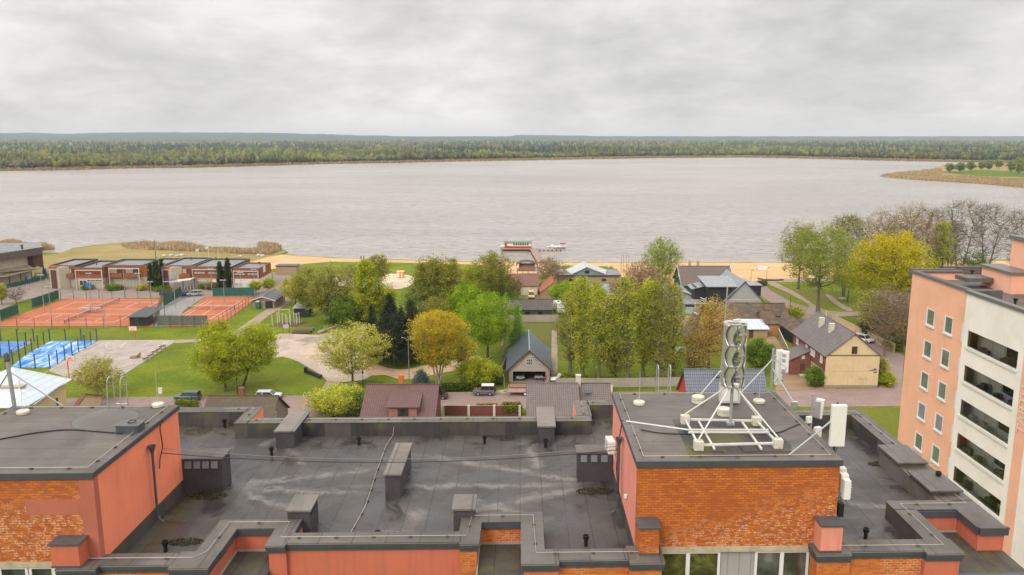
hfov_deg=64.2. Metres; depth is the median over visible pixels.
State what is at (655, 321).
poplar
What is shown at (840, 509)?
junction box
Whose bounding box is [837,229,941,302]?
maple
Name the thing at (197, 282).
window
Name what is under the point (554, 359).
footpath
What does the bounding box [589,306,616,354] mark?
poplar
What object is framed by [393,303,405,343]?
spruce
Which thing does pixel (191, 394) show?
parked car
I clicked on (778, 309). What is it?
barn
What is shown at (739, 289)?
house
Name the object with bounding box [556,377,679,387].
garden wall
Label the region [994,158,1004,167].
tree
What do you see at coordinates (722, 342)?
whip antenna
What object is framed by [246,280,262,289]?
young tree
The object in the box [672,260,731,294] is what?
house
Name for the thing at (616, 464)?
cable
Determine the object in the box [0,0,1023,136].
sky
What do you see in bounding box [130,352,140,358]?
skate ramp
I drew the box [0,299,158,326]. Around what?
clay court
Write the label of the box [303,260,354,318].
willow
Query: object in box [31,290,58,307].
court screen
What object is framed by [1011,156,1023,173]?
tree
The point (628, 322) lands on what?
poplar
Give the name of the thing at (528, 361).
window
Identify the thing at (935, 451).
window
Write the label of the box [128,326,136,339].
basketball hoop
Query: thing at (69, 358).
basketball hoop
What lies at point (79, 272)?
window
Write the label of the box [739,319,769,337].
lean to
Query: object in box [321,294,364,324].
deciduous tree
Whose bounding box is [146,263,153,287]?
columnar conifer
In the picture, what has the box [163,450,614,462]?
slung cable
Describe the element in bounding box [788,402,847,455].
panel antenna
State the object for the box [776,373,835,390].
yard
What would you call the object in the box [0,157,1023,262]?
lake
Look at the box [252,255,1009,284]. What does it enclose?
beach
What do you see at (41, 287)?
floodlight pole
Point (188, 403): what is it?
hedge
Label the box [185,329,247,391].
willow
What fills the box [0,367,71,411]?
building
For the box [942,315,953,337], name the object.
window
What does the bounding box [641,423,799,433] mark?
cable
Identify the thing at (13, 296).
bare tree
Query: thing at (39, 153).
woods
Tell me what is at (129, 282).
window
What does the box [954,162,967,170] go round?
tree
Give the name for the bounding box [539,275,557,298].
cottage
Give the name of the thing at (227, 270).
columnar conifer
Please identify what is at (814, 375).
shrub
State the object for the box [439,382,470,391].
hedge
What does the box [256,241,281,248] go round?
reeds
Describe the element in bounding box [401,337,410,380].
street lamp
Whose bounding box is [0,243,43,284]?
pavilion
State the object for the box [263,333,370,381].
skate plaza
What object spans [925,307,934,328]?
window
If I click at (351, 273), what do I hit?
deciduous tree
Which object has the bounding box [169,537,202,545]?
leaf litter
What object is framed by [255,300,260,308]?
portable toilet
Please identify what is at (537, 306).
shed
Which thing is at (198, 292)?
parked car
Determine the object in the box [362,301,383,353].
spruce
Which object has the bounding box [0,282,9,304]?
deciduous tree
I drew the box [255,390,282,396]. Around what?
parked car
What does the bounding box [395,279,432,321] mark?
deciduous tree
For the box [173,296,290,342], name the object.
path
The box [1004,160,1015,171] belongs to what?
tree
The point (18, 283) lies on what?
terrace screen
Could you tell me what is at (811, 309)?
footpath
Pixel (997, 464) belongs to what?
balcony window
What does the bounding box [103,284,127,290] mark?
shrub
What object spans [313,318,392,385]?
deciduous tree
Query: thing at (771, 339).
yard
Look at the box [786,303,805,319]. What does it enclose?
shrub
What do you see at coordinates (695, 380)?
house
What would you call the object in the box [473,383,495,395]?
off roader
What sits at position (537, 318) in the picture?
garden fence
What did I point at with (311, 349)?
skate mound
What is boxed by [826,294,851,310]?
footpath
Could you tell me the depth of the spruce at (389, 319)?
168.57 m
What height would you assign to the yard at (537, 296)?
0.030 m
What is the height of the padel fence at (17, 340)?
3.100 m
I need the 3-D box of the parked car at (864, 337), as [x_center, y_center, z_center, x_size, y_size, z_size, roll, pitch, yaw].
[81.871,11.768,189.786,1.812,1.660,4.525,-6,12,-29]
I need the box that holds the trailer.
[503,384,525,395]
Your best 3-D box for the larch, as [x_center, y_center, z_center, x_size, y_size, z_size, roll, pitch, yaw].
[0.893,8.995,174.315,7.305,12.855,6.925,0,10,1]
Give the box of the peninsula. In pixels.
[880,163,1023,187]
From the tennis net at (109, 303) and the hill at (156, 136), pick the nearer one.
the tennis net at (109, 303)
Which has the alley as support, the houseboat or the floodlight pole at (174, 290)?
the floodlight pole at (174, 290)
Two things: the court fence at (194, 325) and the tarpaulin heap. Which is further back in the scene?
the tarpaulin heap
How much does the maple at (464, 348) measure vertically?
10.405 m
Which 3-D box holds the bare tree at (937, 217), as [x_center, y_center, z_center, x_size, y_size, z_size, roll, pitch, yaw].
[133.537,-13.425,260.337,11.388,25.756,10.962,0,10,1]
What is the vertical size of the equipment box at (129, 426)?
0.447 m
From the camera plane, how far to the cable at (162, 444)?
35.05 m
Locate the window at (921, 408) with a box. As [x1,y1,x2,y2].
[916,401,925,422]
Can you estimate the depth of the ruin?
195.95 m
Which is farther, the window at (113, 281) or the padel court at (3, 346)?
the window at (113, 281)
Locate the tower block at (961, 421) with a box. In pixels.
[897,235,1023,567]
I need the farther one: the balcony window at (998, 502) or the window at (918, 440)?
the window at (918, 440)
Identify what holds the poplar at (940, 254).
on the ground at (176, 374)
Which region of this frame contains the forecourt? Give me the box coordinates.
[0,272,290,308]
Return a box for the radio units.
[838,466,851,504]
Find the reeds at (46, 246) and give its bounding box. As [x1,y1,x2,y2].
[0,238,54,249]
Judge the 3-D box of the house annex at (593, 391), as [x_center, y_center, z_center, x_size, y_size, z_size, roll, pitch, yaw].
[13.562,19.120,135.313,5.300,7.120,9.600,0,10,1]
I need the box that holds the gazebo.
[516,259,537,273]
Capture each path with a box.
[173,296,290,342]
[322,381,339,389]
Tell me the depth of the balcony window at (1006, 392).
62.38 m
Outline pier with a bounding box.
[501,248,560,262]
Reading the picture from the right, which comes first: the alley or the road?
the road
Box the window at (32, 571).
[29,567,55,574]
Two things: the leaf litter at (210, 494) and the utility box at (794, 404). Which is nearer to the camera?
the leaf litter at (210, 494)
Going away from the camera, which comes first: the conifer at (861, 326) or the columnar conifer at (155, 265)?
the conifer at (861, 326)
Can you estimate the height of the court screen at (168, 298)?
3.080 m
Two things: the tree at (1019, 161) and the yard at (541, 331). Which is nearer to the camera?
the yard at (541, 331)
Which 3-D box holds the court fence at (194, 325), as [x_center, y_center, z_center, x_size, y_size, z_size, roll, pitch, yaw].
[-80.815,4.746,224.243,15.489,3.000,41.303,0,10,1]
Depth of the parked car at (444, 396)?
147.86 m
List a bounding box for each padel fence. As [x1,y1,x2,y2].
[0,329,34,356]
[4,328,97,368]
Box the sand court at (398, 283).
[336,273,413,288]
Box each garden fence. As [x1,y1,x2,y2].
[501,317,507,387]
[508,315,558,321]
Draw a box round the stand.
[291,327,312,333]
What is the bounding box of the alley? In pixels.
[154,297,203,326]
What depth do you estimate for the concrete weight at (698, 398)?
37.16 m
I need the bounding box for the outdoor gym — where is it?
[270,309,306,325]
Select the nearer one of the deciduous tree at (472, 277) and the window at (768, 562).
the window at (768, 562)
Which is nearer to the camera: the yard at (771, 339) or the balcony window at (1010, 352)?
the balcony window at (1010, 352)
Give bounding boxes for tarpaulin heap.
[757,265,769,269]
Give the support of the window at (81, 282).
in the clubhouse
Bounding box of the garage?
[505,329,552,382]
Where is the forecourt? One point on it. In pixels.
(35, 289)
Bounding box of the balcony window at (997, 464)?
[993,457,1004,470]
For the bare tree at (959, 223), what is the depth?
261.93 m
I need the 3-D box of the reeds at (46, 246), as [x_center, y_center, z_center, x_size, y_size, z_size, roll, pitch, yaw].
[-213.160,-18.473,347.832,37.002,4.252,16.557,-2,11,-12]
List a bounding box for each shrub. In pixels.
[77,284,93,289]
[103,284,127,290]
[134,283,149,289]
[147,284,171,291]
[198,283,204,288]
[203,281,216,289]
[300,381,362,416]
[347,387,364,414]
[450,355,505,387]
[487,288,524,298]
[488,369,504,385]
[745,336,780,368]
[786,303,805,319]
[802,364,826,387]
[878,354,892,375]
[878,372,898,386]
[882,331,905,349]
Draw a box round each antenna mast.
[741,349,792,400]
[805,394,824,436]
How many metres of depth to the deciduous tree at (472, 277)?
221.76 m
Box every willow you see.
[63,352,127,396]
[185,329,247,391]
[192,318,234,378]
[223,320,280,386]
[286,266,322,315]
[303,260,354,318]
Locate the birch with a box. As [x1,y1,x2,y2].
[640,235,684,282]
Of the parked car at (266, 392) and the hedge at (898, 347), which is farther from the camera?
the hedge at (898, 347)
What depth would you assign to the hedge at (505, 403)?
139.19 m
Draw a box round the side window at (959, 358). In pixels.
[957,358,959,375]
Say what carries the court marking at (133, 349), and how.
on the basketball court at (124, 350)
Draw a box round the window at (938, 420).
[933,412,943,435]
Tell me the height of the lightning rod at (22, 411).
1.560 m
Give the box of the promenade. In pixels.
[773,279,831,281]
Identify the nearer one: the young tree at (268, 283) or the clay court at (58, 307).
the clay court at (58, 307)
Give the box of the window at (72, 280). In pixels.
[70,279,75,285]
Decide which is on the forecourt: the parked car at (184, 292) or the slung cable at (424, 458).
the parked car at (184, 292)
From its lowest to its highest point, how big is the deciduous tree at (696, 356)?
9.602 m
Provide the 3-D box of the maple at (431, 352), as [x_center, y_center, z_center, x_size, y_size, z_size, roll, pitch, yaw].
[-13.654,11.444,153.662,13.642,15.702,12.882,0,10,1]
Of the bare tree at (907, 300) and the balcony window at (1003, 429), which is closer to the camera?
the balcony window at (1003, 429)
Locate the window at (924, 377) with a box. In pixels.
[919,370,928,392]
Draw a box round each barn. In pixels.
[715,302,761,320]
[759,303,788,326]
[778,312,802,343]
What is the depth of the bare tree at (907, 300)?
180.69 m
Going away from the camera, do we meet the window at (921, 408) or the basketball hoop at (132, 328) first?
the window at (921, 408)
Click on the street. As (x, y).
(859, 397)
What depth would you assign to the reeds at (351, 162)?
1541.07 m
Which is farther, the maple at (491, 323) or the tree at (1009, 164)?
the tree at (1009, 164)
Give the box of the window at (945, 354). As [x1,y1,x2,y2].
[939,348,949,370]
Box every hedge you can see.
[174,399,200,406]
[323,316,377,324]
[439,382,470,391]
[476,403,497,404]
[500,401,522,413]
[552,371,674,377]
[754,280,767,285]
[856,322,902,351]
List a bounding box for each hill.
[0,132,516,140]
[443,135,1023,140]
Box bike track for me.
[357,328,481,378]
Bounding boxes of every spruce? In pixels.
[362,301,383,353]
[364,293,413,364]
[388,299,427,362]
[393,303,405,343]
[406,366,433,383]
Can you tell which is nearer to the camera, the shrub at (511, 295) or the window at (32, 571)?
the window at (32, 571)
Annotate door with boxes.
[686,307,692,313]
[749,330,752,337]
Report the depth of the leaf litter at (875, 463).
40.98 m
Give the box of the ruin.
[679,310,703,337]
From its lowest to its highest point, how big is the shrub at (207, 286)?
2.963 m
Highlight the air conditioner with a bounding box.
[605,436,616,462]
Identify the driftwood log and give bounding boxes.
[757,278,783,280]
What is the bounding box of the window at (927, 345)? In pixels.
[922,339,931,360]
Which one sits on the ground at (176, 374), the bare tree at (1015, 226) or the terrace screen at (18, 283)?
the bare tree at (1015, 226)
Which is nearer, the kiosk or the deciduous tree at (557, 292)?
the deciduous tree at (557, 292)
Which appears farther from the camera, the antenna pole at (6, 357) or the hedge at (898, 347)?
the hedge at (898, 347)
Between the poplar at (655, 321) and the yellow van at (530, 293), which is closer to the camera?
the poplar at (655, 321)
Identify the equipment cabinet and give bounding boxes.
[719,382,740,402]
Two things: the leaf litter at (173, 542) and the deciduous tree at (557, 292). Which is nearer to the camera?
the leaf litter at (173, 542)
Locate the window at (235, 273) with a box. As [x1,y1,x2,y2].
[234,272,244,275]
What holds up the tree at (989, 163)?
on the peninsula
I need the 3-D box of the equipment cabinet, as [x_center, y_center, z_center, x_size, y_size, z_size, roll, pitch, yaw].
[9.911,4.791,37.148,0.870,0.850,0.420,0,10,1]
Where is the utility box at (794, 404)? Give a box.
[791,401,797,408]
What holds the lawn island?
on the ground at (176, 374)
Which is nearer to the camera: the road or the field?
the road
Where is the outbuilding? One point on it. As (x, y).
(85, 399)
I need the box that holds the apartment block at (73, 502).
[0,392,1023,574]
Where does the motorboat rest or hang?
on the lake
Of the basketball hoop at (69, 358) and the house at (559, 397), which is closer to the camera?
the house at (559, 397)
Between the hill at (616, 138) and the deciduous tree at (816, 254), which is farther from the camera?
the hill at (616, 138)
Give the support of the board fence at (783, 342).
on the ground at (176, 374)
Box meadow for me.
[34,243,286,272]
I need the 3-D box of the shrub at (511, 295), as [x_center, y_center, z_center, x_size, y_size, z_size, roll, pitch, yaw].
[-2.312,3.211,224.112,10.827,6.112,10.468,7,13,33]
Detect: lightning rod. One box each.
[16,379,29,414]
[151,373,163,407]
[633,384,644,405]
[753,374,764,403]
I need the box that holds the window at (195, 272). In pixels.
[194,271,204,273]
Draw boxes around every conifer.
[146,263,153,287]
[151,259,161,286]
[158,259,164,285]
[215,261,224,287]
[223,257,232,287]
[858,317,877,334]
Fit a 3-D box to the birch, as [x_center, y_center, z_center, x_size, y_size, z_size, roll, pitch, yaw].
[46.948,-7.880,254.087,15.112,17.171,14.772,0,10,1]
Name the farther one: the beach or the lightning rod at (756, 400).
the beach
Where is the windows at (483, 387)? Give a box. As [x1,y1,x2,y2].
[481,386,493,389]
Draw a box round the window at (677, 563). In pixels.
[662,552,720,574]
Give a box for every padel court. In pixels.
[0,341,32,355]
[11,341,94,366]
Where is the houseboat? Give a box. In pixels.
[503,241,531,247]
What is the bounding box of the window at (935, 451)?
[930,443,940,466]
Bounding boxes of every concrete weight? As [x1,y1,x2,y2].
[692,394,704,403]
[717,406,729,416]
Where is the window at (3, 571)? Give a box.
[0,568,28,574]
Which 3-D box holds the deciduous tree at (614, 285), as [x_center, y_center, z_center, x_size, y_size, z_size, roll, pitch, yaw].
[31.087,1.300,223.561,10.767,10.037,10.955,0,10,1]
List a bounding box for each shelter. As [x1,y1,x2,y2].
[127,307,164,325]
[250,289,284,308]
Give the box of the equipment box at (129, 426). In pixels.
[114,420,145,432]
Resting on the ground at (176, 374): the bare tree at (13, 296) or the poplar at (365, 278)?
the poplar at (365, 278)
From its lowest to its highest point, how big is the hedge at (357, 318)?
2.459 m
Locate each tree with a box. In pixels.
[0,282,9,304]
[1,285,29,302]
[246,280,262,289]
[261,278,276,290]
[277,276,303,303]
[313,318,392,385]
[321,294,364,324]
[334,263,357,282]
[368,253,392,283]
[371,280,398,317]
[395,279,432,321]
[406,253,457,324]
[416,292,453,342]
[431,257,471,325]
[459,265,485,296]
[470,248,515,297]
[497,274,524,296]
[531,256,568,281]
[544,278,575,305]
[558,287,594,310]
[585,281,607,304]
[607,274,639,301]
[618,258,666,292]
[679,329,715,371]
[683,294,736,368]
[773,218,862,311]
[775,216,822,288]
[828,211,875,295]
[832,268,863,301]
[851,281,910,355]
[852,208,915,284]
[853,288,888,337]
[883,197,953,265]
[886,290,910,350]
[919,207,954,266]
[936,196,992,265]
[943,221,968,265]
[944,163,955,172]
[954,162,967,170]
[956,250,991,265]
[964,198,1020,263]
[966,161,977,170]
[978,161,987,168]
[985,159,995,168]
[993,206,1023,263]
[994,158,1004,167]
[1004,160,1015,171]
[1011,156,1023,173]
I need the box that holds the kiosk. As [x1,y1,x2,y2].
[275,264,299,274]
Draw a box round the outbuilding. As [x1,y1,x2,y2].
[73,393,102,405]
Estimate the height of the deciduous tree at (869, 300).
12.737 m
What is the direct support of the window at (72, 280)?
in the clubhouse
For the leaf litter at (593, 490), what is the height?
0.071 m
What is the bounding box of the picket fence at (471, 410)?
[442,405,520,416]
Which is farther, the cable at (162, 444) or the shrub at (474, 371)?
the shrub at (474, 371)
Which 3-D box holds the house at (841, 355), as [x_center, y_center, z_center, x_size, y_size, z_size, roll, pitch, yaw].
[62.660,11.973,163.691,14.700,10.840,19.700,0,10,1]
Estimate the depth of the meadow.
330.05 m
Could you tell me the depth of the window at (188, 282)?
257.68 m
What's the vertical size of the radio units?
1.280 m
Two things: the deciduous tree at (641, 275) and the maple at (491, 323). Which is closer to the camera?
the maple at (491, 323)
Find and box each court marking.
[20,301,244,322]
[95,341,170,367]
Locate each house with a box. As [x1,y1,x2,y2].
[359,374,442,416]
[526,374,580,415]
[555,262,620,286]
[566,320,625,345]
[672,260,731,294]
[676,369,767,391]
[680,269,763,309]
[785,311,882,387]
[865,294,908,347]
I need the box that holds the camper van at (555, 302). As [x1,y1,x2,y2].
[553,300,564,312]
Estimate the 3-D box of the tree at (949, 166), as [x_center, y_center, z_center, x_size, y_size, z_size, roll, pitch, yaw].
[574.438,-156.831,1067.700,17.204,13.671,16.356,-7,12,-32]
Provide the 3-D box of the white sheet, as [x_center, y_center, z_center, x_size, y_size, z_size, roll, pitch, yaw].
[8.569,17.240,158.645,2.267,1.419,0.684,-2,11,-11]
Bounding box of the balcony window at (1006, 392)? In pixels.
[1001,384,1013,399]
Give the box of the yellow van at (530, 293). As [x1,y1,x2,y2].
[528,290,534,298]
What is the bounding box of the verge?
[796,408,899,438]
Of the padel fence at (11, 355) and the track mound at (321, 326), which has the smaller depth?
the padel fence at (11, 355)
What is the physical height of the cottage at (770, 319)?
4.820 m
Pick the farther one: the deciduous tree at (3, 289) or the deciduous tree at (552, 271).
the deciduous tree at (552, 271)
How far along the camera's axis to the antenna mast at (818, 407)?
35.98 m
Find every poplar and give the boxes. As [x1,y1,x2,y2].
[348,259,384,319]
[552,289,585,372]
[562,276,600,376]
[583,288,624,377]
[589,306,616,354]
[602,293,634,375]
[604,272,647,377]
[633,277,666,377]
[634,280,664,355]
[637,267,691,379]
[656,279,691,376]
[928,219,958,267]
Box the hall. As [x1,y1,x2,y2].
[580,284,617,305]
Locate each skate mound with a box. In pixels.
[302,354,326,359]
[304,347,338,350]
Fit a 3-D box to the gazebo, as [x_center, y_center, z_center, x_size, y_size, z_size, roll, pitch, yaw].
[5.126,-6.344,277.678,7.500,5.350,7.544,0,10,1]
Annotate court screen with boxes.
[0,304,18,319]
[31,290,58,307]
[157,315,207,324]
[163,287,181,306]
[213,287,253,296]
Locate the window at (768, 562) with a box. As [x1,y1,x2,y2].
[753,551,808,574]
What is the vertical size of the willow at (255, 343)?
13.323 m
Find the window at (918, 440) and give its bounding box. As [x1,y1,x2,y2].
[913,431,922,453]
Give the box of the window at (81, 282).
[79,280,86,285]
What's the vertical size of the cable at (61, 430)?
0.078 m
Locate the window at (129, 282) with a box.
[126,279,138,285]
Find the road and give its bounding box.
[755,281,903,390]
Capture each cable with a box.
[0,429,121,439]
[159,420,162,468]
[163,446,616,458]
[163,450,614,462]
[616,420,622,493]
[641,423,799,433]
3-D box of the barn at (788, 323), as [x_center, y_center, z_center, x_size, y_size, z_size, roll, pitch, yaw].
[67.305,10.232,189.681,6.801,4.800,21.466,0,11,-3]
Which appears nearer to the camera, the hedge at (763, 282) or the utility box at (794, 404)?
the utility box at (794, 404)
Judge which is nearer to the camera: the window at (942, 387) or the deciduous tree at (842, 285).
the window at (942, 387)
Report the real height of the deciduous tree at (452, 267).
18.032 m
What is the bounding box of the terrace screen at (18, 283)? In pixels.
[5,275,47,287]
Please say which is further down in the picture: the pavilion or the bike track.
the bike track
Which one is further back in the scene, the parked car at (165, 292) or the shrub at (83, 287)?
the shrub at (83, 287)
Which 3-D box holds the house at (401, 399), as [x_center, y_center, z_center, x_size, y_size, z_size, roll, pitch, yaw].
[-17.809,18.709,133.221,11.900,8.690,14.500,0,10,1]
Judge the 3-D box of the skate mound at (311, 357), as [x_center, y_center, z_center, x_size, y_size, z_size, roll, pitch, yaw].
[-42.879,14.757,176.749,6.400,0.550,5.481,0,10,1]
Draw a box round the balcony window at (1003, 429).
[997,421,1008,437]
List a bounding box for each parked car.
[159,290,171,295]
[174,390,201,399]
[181,290,191,295]
[186,289,202,295]
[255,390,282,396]
[441,390,448,399]
[856,333,874,342]
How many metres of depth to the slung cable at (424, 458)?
35.56 m
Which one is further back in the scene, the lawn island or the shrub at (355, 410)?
the lawn island
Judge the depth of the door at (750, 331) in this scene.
193.21 m
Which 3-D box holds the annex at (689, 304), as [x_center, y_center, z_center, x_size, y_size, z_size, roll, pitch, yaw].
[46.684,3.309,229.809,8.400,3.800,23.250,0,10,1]
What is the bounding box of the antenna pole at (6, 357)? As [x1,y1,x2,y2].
[0,352,62,405]
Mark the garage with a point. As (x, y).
(528, 352)
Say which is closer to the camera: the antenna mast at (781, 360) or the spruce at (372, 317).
the antenna mast at (781, 360)
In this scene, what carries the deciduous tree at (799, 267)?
on the ground at (176, 374)
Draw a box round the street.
[67,388,901,416]
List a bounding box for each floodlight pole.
[37,274,44,311]
[45,286,52,323]
[85,273,92,312]
[97,286,105,328]
[169,273,175,308]
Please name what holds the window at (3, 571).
in the apartment block at (73, 502)
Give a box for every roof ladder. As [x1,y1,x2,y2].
[106,376,128,408]
[656,364,670,395]
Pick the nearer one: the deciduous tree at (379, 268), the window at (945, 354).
the window at (945, 354)
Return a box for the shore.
[0,141,1023,170]
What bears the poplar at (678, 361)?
on the ground at (176, 374)
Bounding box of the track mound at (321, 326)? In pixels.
[315,321,353,328]
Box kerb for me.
[67,392,502,398]
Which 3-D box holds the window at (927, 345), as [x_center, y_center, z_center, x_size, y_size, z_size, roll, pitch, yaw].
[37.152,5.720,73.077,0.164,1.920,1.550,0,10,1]
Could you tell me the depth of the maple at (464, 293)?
187.25 m
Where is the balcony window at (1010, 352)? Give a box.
[1005,347,1017,364]
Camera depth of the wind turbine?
33.00 m
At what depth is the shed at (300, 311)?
215.37 m
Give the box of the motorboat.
[553,243,565,247]
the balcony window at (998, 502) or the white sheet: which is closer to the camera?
the balcony window at (998, 502)
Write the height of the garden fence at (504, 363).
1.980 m
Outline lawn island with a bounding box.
[354,380,383,384]
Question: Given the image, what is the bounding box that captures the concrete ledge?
[318,325,338,332]
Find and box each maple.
[404,307,474,383]
[445,280,487,338]
[448,334,478,382]
[450,288,521,360]
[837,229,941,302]
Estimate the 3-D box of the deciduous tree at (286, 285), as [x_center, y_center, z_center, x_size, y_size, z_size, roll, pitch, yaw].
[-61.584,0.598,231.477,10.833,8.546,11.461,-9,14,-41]
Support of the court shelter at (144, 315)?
on the ground at (176, 374)
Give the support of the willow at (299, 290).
on the ground at (176, 374)
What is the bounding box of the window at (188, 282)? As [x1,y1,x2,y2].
[183,280,191,285]
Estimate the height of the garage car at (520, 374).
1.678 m
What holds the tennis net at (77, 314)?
on the clay court at (58, 307)
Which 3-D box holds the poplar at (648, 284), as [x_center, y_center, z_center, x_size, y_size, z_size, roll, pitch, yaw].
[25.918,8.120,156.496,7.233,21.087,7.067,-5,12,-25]
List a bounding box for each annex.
[579,382,611,399]
[662,285,700,314]
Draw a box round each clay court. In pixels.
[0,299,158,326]
[176,297,254,326]
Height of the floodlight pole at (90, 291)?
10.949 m
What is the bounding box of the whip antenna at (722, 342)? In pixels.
[701,254,731,398]
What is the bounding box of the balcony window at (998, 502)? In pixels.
[989,493,1000,508]
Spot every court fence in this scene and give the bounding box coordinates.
[1,288,162,329]
[156,286,258,326]
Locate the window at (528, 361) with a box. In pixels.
[526,359,532,364]
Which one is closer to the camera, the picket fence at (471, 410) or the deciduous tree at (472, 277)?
the picket fence at (471, 410)
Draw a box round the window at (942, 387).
[936,380,946,403]
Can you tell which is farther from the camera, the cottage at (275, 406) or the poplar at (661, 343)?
the poplar at (661, 343)
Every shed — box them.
[292,303,312,316]
[485,299,552,318]
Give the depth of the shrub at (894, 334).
182.30 m
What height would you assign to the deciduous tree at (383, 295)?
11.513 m
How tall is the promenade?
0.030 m
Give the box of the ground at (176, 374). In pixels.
[0,242,1008,416]
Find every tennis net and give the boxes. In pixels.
[64,309,90,323]
[96,297,119,309]
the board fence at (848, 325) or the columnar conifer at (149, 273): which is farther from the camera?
the columnar conifer at (149, 273)
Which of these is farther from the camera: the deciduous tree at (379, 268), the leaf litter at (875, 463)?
the deciduous tree at (379, 268)
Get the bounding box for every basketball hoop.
[65,356,74,375]
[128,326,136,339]
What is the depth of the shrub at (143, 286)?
252.38 m
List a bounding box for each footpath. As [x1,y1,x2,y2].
[551,330,557,381]
[767,281,863,316]
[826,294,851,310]
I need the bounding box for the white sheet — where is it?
[550,373,561,379]
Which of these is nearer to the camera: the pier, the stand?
the stand
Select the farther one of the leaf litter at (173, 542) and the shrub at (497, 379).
the shrub at (497, 379)
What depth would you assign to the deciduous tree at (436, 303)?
184.96 m
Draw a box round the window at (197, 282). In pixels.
[195,280,205,284]
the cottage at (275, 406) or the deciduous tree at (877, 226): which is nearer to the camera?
the cottage at (275, 406)
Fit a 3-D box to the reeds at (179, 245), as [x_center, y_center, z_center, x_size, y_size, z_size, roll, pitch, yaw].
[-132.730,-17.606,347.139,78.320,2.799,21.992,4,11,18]
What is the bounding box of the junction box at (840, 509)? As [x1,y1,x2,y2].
[836,500,843,516]
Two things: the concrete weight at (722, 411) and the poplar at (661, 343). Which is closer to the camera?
the concrete weight at (722, 411)
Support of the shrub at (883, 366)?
on the ground at (176, 374)
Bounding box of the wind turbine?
[626,319,790,451]
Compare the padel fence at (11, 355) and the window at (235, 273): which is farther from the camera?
the window at (235, 273)
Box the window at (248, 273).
[247,272,257,275]
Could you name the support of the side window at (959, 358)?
in the tower block at (961, 421)
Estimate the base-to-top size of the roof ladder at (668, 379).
5.604 m
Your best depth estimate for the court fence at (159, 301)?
203.97 m
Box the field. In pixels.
[942,170,1023,176]
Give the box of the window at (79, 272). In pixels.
[79,272,99,273]
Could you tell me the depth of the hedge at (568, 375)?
158.59 m
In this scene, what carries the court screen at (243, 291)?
on the forecourt
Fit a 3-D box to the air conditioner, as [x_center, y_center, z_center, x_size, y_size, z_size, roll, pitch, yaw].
[4.550,7.314,36.794,0.600,0.994,0.941,-1,11,-5]
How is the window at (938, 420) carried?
in the tower block at (961, 421)
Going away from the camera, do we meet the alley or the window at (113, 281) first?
the alley
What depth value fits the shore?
1934.38 m
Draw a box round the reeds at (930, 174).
[881,168,1023,186]
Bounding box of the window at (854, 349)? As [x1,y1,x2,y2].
[852,347,857,353]
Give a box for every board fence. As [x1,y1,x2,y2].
[778,328,788,349]
[832,314,863,332]
[867,331,894,351]
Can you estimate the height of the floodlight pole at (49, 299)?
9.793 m
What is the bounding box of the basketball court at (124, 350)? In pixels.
[50,340,173,379]
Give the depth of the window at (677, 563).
31.58 m
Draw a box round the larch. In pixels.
[500,302,525,354]
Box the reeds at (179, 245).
[121,240,281,254]
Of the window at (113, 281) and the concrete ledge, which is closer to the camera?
the concrete ledge
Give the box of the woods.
[0,138,1023,167]
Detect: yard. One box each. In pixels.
[502,322,557,383]
[526,286,553,314]
[765,336,783,354]
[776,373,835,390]
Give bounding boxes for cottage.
[204,387,289,417]
[508,274,538,294]
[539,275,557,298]
[757,310,779,335]
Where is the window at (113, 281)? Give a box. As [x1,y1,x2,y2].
[110,279,123,285]
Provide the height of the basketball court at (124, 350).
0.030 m
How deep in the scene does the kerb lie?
149.09 m
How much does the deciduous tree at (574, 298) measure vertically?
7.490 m
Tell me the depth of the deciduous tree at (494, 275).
222.78 m
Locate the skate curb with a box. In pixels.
[304,367,321,378]
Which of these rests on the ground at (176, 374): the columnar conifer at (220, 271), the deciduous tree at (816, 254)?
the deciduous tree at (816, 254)
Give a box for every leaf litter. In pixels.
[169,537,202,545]
[186,491,227,498]
[576,487,612,494]
[868,461,879,465]
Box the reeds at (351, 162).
[0,155,1016,170]
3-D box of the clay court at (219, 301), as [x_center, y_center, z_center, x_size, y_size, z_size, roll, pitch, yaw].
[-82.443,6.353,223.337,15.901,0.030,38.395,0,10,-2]
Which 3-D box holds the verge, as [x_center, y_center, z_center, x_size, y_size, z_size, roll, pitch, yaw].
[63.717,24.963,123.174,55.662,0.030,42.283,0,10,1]
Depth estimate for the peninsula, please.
1135.79 m
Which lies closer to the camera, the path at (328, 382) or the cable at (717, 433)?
the cable at (717, 433)
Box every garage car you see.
[516,371,524,379]
[534,371,542,378]
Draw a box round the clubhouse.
[48,257,271,288]
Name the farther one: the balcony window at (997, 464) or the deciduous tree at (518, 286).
the deciduous tree at (518, 286)
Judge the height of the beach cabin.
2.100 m
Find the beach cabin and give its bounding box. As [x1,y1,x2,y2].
[396,270,404,277]
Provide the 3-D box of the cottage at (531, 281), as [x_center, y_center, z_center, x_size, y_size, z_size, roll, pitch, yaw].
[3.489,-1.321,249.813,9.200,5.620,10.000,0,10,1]
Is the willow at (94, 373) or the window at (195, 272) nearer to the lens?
the willow at (94, 373)
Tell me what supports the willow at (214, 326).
on the ground at (176, 374)

